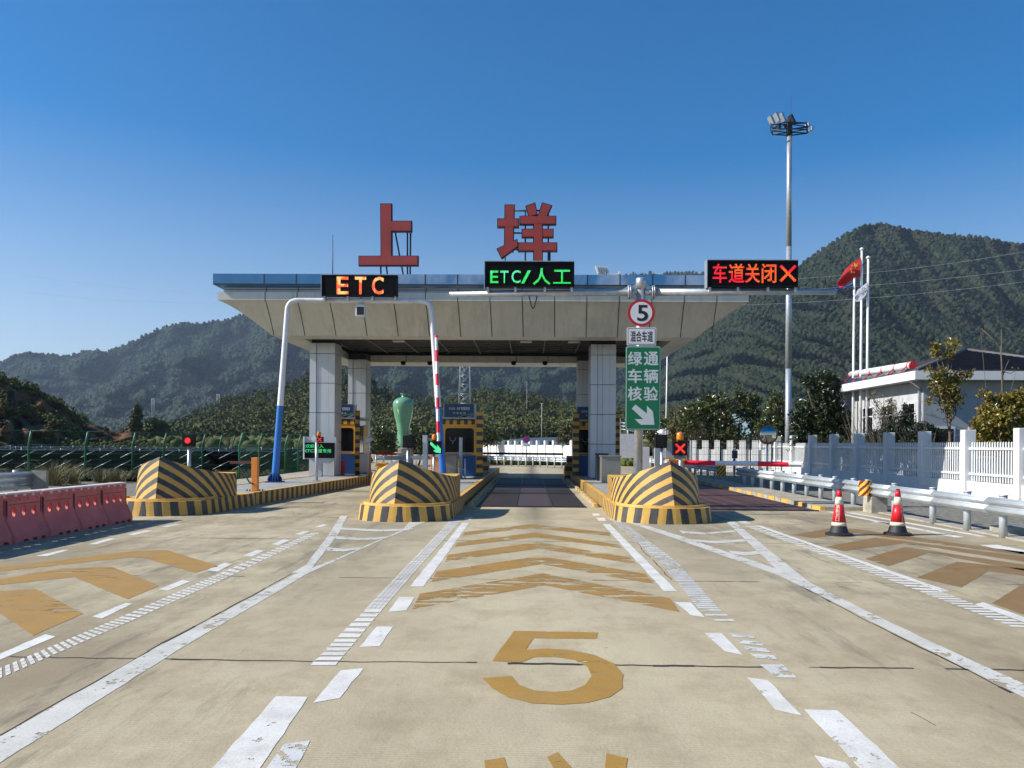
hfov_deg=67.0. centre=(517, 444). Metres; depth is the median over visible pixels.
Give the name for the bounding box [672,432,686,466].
lane signal
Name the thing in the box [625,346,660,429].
green lane sign
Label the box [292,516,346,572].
road marking
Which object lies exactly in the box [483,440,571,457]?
boundary wall
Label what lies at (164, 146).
sky
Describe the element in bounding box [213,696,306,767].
road marking
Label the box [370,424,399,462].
round bush
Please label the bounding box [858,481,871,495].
marker sleeve
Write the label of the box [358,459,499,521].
toll island
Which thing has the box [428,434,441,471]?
lane signal
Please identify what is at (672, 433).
bronze tree
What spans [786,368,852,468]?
magnolia tree
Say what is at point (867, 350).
flagpole
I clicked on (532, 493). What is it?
weighbridge
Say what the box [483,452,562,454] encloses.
boom barrier
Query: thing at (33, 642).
road marking
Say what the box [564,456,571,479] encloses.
bumper block
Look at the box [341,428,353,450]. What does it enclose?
front window
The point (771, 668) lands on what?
rumble strip
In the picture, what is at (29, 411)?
slope shrubbery
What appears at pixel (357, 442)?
bumper post
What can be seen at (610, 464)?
control cabinet
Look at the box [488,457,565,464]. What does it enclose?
verge shrubbery
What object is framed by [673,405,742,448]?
bare shrub
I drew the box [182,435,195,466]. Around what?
lane signal
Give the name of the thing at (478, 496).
kerb strip
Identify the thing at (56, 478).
grass clump
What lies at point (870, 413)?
window
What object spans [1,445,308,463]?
solar panel row
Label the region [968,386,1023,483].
magnolia tree
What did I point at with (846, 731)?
road marking
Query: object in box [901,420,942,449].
round bush
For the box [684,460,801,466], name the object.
boom barrier
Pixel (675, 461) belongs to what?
barrier machine
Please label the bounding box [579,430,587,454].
front window
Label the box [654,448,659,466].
sensor pillar
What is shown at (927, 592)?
road marking
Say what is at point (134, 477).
fence foot undergrowth
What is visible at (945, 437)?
window
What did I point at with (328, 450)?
message board
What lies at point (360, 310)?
sensor box
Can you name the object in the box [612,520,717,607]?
rumble strip
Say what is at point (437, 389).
boom barrier
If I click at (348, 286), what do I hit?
led display
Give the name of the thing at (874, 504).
concrete block
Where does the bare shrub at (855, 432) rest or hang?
on the ground
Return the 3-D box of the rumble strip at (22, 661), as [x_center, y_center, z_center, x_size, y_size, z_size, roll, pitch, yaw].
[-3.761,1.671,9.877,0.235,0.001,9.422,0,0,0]
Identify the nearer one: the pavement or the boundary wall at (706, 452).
the pavement
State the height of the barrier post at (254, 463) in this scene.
0.940 m
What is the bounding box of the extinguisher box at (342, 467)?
[341,460,344,474]
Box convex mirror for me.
[758,425,777,488]
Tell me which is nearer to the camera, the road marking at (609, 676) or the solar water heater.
the road marking at (609, 676)
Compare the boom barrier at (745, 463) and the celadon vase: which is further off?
the celadon vase
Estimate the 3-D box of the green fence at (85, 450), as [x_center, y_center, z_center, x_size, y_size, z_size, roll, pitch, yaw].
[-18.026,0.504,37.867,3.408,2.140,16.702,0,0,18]
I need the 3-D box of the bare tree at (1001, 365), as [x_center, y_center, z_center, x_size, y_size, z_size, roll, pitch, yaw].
[19.070,-1.405,30.739,1.558,6.482,0.334,0,0,1]
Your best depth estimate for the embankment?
101.02 m
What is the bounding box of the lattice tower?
[458,366,470,403]
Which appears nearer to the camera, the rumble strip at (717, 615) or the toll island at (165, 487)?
the rumble strip at (717, 615)
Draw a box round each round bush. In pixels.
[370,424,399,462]
[409,431,430,464]
[483,423,500,455]
[865,425,886,465]
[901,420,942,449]
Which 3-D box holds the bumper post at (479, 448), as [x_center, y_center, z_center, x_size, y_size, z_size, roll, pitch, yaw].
[-1.581,0.008,32.480,0.260,2.692,0.300,0,0,1]
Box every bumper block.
[483,455,488,471]
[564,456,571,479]
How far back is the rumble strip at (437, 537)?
10.42 m
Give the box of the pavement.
[237,467,1023,541]
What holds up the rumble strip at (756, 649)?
on the road
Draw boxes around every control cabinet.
[445,455,458,473]
[595,453,608,480]
[599,455,621,481]
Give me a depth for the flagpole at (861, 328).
44.14 m
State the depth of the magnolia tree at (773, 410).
52.52 m
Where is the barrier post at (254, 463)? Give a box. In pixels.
[230,457,262,490]
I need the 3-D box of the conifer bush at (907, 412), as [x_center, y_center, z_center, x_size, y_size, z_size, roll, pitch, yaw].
[18.569,-0.112,37.086,2.189,3.905,1.945,0,0,1]
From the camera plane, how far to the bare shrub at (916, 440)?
35.27 m
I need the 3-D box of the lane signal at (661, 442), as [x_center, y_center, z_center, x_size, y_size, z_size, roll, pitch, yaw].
[3.748,0.570,20.232,0.302,1.642,0.240,0,0,1]
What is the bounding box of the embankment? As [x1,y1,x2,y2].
[0,382,135,445]
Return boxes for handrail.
[457,459,465,478]
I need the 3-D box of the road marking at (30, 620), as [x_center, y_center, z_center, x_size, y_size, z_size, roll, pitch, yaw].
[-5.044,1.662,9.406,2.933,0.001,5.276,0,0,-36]
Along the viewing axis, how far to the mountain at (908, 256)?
979.37 m
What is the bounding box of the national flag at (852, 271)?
[837,258,860,287]
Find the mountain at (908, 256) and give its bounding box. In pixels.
[664,225,1023,397]
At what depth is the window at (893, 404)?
41.12 m
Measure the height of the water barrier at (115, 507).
0.828 m
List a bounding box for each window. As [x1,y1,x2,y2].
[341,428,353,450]
[360,426,363,452]
[445,428,473,454]
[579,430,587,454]
[846,408,855,434]
[863,406,873,432]
[881,404,893,428]
[902,402,915,421]
[937,427,954,457]
[968,427,993,457]
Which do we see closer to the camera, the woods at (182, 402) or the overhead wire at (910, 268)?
the overhead wire at (910, 268)
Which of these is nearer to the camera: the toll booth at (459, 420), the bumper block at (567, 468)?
the toll booth at (459, 420)
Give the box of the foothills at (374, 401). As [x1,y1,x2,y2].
[208,373,566,414]
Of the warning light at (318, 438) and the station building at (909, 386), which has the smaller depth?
the warning light at (318, 438)
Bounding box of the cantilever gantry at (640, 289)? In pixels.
[449,277,835,472]
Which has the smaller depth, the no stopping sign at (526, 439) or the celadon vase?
the celadon vase
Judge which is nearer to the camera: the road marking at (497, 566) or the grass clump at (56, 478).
the road marking at (497, 566)
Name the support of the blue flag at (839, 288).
attached to the flagpole at (853, 371)
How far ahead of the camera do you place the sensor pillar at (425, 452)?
27.26 m
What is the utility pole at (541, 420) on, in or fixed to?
on the ground
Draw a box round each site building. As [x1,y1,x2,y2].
[620,418,633,457]
[643,429,689,458]
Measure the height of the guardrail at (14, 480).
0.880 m
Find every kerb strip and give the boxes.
[468,478,496,505]
[566,478,597,507]
[698,480,825,510]
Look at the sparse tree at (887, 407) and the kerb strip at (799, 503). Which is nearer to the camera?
the kerb strip at (799, 503)
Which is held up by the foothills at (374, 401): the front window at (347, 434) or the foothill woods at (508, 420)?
the foothill woods at (508, 420)
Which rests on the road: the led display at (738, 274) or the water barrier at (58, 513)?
the water barrier at (58, 513)
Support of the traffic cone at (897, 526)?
on the road
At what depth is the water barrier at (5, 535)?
12.70 m
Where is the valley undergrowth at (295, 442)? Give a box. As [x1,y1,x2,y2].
[138,435,807,456]
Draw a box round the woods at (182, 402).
[0,271,703,430]
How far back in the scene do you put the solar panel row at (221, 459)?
41.81 m
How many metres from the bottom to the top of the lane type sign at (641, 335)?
0.480 m
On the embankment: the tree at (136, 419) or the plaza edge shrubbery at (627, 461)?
the tree at (136, 419)
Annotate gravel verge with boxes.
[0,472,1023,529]
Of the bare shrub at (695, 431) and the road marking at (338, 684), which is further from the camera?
the bare shrub at (695, 431)
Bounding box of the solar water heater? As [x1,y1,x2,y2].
[842,361,917,383]
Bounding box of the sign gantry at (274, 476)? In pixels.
[264,297,446,481]
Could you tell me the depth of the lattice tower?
189.03 m
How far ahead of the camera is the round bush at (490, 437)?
99.60 m
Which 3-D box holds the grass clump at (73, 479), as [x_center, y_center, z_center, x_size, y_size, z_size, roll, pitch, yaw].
[-17.778,1.165,30.754,2.396,0.823,2.522,0,0,-27]
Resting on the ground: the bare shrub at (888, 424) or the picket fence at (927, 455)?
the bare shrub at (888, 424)
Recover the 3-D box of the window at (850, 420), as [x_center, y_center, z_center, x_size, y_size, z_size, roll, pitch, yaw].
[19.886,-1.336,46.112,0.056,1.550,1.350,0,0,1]
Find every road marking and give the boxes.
[0,522,423,761]
[0,524,324,658]
[0,550,216,635]
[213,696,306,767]
[267,740,309,767]
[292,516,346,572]
[313,513,703,702]
[326,527,413,551]
[413,524,679,611]
[483,631,626,767]
[631,523,1023,696]
[680,530,759,555]
[705,512,1023,767]
[727,522,809,582]
[793,529,1023,613]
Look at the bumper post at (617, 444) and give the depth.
33.93 m
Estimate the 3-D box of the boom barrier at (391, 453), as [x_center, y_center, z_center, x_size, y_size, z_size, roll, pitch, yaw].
[-5.559,0.437,34.244,1.286,0.108,0.090,0,0,-13]
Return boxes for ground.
[81,454,1012,483]
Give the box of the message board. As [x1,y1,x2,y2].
[303,436,337,476]
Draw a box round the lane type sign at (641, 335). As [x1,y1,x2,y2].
[627,327,655,344]
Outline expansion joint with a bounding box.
[0,517,1023,734]
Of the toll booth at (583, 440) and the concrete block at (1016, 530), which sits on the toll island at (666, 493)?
the toll booth at (583, 440)
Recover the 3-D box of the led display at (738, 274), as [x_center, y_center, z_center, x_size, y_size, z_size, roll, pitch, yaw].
[6.294,-4.515,20.807,2.445,0.855,0.270,0,0,1]
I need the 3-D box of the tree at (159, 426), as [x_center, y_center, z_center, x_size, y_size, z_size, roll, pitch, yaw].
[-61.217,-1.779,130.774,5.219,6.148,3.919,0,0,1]
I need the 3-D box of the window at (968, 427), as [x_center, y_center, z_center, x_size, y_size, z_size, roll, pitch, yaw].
[22.585,-0.092,37.615,1.286,1.500,0.046,0,0,1]
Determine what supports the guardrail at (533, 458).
on the road
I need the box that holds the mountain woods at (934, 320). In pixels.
[622,222,1023,410]
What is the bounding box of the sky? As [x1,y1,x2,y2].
[0,0,1023,361]
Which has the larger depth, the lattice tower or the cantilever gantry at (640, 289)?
the lattice tower
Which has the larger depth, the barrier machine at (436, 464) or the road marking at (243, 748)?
the barrier machine at (436, 464)
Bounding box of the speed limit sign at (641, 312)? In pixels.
[628,299,654,326]
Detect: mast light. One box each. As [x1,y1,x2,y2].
[595,265,620,274]
[767,112,813,460]
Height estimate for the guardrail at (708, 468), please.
0.835 m
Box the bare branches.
[981,328,1014,482]
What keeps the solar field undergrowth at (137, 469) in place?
on the ground
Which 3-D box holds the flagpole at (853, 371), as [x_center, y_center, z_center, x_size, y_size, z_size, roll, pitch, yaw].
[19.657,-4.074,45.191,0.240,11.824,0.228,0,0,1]
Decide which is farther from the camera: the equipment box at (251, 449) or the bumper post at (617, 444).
the equipment box at (251, 449)
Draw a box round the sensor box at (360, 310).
[356,302,365,317]
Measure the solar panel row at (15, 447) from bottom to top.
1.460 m
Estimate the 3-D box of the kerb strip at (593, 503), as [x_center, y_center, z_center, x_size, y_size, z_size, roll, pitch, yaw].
[2.259,1.666,28.947,0.090,0.100,15.960,0,0,1]
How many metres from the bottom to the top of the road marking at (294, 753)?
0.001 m
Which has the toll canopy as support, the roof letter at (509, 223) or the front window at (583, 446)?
the roof letter at (509, 223)
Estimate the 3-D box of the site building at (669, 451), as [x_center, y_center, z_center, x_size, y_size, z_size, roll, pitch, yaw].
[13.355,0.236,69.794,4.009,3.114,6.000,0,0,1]
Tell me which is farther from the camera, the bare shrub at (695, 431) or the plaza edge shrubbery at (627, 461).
the plaza edge shrubbery at (627, 461)
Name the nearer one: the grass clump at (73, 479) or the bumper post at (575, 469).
the grass clump at (73, 479)
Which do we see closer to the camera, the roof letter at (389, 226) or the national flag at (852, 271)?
the roof letter at (389, 226)
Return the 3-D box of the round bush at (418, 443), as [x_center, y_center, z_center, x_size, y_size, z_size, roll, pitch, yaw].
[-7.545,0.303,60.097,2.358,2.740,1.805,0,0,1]
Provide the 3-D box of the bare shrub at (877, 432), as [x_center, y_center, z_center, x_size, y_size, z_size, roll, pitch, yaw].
[18.692,-0.029,38.734,4.663,3.741,3.006,0,0,1]
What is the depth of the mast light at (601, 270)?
94.75 m
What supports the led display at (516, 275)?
attached to the cantilever gantry at (640, 289)
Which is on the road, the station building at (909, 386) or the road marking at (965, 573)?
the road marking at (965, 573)
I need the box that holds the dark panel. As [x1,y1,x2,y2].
[732,450,737,475]
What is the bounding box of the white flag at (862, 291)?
[854,282,867,301]
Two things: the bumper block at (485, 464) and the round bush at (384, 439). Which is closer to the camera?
the bumper block at (485, 464)
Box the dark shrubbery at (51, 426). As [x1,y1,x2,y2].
[0,401,149,446]
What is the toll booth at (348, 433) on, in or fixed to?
on the toll island at (165, 487)
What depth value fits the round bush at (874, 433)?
39.95 m
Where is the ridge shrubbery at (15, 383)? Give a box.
[0,371,88,423]
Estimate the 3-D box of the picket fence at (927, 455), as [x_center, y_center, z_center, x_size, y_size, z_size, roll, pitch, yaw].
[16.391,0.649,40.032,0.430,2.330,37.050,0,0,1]
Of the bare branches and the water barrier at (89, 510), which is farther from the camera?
the bare branches
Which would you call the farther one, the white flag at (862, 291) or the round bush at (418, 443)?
the round bush at (418, 443)
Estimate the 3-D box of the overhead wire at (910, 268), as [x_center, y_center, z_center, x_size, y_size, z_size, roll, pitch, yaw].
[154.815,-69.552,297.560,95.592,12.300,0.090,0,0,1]
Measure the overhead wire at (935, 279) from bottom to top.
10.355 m
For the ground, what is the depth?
64.43 m
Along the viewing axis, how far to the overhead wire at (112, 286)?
302.58 m
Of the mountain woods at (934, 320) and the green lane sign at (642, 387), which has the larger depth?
the mountain woods at (934, 320)
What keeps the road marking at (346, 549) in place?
on the road
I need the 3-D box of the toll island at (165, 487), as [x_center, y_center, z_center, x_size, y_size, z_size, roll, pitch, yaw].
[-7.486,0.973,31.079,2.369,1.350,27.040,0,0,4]
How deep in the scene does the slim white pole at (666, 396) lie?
57.79 m
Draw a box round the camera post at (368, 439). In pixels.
[364,436,372,474]
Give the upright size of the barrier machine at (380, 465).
0.549 m
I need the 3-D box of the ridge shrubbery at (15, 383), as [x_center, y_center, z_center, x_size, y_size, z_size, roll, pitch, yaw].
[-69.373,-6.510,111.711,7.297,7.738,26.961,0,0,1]
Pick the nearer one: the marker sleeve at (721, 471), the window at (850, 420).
the marker sleeve at (721, 471)
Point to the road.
(204, 702)
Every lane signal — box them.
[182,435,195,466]
[403,436,413,462]
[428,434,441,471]
[655,435,666,463]
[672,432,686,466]
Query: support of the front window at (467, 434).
in the toll booth at (459, 420)
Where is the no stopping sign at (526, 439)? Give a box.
[523,436,529,465]
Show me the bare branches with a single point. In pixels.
(1003, 379)
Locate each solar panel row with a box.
[0,446,296,465]
[0,448,296,469]
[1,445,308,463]
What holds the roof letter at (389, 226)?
on the toll canopy
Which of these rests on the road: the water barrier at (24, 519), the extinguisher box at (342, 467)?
the water barrier at (24, 519)
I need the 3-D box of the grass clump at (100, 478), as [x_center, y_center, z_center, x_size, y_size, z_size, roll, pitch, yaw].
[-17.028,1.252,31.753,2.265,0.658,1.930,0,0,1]
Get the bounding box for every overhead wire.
[4,271,214,293]
[756,282,1018,304]
[800,252,1020,278]
[822,269,1023,288]
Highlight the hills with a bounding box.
[0,273,700,414]
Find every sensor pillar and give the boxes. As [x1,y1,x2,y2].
[422,435,427,468]
[643,447,649,469]
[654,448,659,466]
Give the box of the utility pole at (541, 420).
[541,403,541,437]
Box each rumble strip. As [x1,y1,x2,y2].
[0,533,317,677]
[311,609,381,664]
[366,519,461,608]
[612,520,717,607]
[701,609,734,620]
[730,633,776,658]
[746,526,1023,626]
[760,664,796,677]
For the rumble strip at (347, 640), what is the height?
0.001 m
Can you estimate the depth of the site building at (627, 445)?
74.84 m
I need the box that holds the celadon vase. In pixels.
[393,393,413,463]
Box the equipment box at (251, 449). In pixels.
[232,445,263,450]
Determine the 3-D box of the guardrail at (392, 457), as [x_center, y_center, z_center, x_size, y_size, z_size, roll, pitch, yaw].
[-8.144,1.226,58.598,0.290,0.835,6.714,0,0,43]
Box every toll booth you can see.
[341,404,369,473]
[442,404,476,475]
[571,407,588,474]
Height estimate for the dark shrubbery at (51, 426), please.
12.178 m
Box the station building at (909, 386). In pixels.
[823,348,1023,482]
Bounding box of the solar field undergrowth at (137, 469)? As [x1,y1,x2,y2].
[0,463,308,472]
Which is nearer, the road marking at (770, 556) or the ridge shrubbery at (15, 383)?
the road marking at (770, 556)
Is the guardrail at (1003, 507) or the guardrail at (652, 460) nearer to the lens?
the guardrail at (1003, 507)
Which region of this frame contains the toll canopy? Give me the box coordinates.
[213,274,748,477]
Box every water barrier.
[0,493,11,545]
[4,490,48,542]
[37,487,80,535]
[69,484,107,529]
[101,482,132,524]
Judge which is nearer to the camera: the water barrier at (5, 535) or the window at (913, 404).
the water barrier at (5, 535)
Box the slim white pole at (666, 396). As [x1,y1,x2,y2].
[665,356,667,459]
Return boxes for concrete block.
[863,496,887,512]
[990,525,1023,535]
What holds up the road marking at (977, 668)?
on the road
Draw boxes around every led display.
[321,274,398,300]
[484,261,573,292]
[704,259,797,292]
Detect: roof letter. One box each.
[358,203,418,273]
[496,202,556,260]
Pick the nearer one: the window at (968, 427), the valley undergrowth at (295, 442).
the window at (968, 427)
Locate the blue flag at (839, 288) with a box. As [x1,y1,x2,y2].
[835,282,852,289]
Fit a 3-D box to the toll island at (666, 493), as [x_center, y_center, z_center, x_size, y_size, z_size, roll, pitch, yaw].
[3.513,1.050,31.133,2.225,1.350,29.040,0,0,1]
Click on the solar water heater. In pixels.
(868, 373)
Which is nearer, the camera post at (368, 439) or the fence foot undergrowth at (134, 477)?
the camera post at (368, 439)
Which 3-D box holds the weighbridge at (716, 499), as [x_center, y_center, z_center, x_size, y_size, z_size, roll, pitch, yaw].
[6.381,1.728,29.076,3.310,0.034,17.650,0,0,1]
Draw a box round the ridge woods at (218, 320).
[0,270,704,365]
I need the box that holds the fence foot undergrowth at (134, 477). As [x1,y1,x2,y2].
[0,469,283,481]
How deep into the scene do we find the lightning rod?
31.11 m
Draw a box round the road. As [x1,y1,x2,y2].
[0,454,1023,767]
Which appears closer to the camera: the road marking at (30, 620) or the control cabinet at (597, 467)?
the road marking at (30, 620)
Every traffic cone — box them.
[825,489,852,535]
[883,489,911,535]
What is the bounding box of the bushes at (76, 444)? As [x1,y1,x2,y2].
[54,438,172,447]
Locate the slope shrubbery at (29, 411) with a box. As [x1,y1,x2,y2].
[0,390,85,439]
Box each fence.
[0,430,235,480]
[238,432,307,478]
[690,438,782,474]
[736,428,1023,500]
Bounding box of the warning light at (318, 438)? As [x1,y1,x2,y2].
[311,432,323,480]
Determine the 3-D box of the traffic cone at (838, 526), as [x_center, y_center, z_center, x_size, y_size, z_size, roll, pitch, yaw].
[6.168,1.296,14.824,0.500,0.879,0.500,0,0,1]
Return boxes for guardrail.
[0,470,48,491]
[373,455,437,466]
[488,455,565,467]
[650,457,666,467]
[684,465,723,479]
[735,467,871,504]
[870,483,1023,537]
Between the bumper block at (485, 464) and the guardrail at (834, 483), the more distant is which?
the bumper block at (485, 464)
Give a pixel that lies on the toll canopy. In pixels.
(586, 336)
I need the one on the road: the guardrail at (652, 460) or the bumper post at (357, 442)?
the guardrail at (652, 460)
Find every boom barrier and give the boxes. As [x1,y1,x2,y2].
[377,453,405,454]
[435,335,439,440]
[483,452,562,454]
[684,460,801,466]
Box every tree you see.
[555,419,572,444]
[643,416,667,467]
[665,411,701,459]
[674,387,763,449]
[750,390,795,452]
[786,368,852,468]
[867,390,896,431]
[922,337,975,478]
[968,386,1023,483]
[978,329,1018,393]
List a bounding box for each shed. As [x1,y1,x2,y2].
[505,437,571,444]
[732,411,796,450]
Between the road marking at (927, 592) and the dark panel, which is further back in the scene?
the dark panel
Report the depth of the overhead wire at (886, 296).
297.74 m
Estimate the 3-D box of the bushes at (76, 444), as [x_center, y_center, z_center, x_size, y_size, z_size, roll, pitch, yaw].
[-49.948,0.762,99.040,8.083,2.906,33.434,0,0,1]
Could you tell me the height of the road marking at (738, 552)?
0.001 m
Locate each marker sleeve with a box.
[717,465,725,476]
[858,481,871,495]
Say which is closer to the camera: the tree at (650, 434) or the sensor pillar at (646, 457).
the sensor pillar at (646, 457)
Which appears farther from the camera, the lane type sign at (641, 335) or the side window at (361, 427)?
the side window at (361, 427)
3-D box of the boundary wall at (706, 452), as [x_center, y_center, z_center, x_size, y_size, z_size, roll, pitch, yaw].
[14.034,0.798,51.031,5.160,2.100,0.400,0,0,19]
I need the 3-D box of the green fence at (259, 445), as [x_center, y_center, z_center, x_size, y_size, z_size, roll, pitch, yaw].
[-11.470,0.550,38.107,0.553,2.140,10.250,0,0,4]
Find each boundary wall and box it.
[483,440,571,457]
[690,440,770,471]
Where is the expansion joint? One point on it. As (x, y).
(518, 662)
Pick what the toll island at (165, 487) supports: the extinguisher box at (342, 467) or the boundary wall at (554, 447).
the extinguisher box at (342, 467)
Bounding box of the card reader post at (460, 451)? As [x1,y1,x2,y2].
[459,437,462,477]
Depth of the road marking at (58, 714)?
5.44 m
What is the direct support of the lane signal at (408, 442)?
on the pavement
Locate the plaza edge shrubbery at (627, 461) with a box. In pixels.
[621,458,689,465]
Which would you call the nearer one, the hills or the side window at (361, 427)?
the side window at (361, 427)
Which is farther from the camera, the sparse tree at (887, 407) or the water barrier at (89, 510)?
the sparse tree at (887, 407)
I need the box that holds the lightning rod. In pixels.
[332,235,332,273]
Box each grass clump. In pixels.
[21,459,88,485]
[51,464,91,483]
[87,467,119,482]
[103,469,132,481]
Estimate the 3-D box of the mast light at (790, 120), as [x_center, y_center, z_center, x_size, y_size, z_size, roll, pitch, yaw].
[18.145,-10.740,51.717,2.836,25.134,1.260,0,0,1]
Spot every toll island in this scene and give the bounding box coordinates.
[126,457,376,515]
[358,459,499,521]
[563,461,711,523]
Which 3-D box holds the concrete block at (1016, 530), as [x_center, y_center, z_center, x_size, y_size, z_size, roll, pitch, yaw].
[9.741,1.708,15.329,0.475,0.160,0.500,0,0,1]
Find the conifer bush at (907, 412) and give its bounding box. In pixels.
[880,402,917,475]
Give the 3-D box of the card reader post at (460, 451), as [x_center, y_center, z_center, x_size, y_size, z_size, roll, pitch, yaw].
[-2.274,0.535,31.105,0.210,1.627,0.210,0,0,1]
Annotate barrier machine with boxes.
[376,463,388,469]
[430,456,438,472]
[666,459,685,467]
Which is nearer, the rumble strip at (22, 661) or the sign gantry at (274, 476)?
the rumble strip at (22, 661)
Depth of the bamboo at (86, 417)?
171.70 m
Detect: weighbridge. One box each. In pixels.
[476,478,586,507]
[698,483,818,510]
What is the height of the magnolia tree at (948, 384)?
6.273 m
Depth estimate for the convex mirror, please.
30.79 m
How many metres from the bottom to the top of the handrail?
0.792 m
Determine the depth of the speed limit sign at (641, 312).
20.76 m
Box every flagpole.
[851,277,855,470]
[859,247,863,432]
[865,256,870,463]
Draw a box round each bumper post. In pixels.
[355,411,359,474]
[476,412,482,476]
[572,412,578,475]
[615,412,619,454]
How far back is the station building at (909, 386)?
37.88 m
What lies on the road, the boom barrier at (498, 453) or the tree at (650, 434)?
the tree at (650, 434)
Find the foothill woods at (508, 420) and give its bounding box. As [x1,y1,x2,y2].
[119,366,832,439]
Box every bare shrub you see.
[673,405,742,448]
[841,409,870,470]
[844,406,909,474]
[865,399,967,475]
[875,408,972,477]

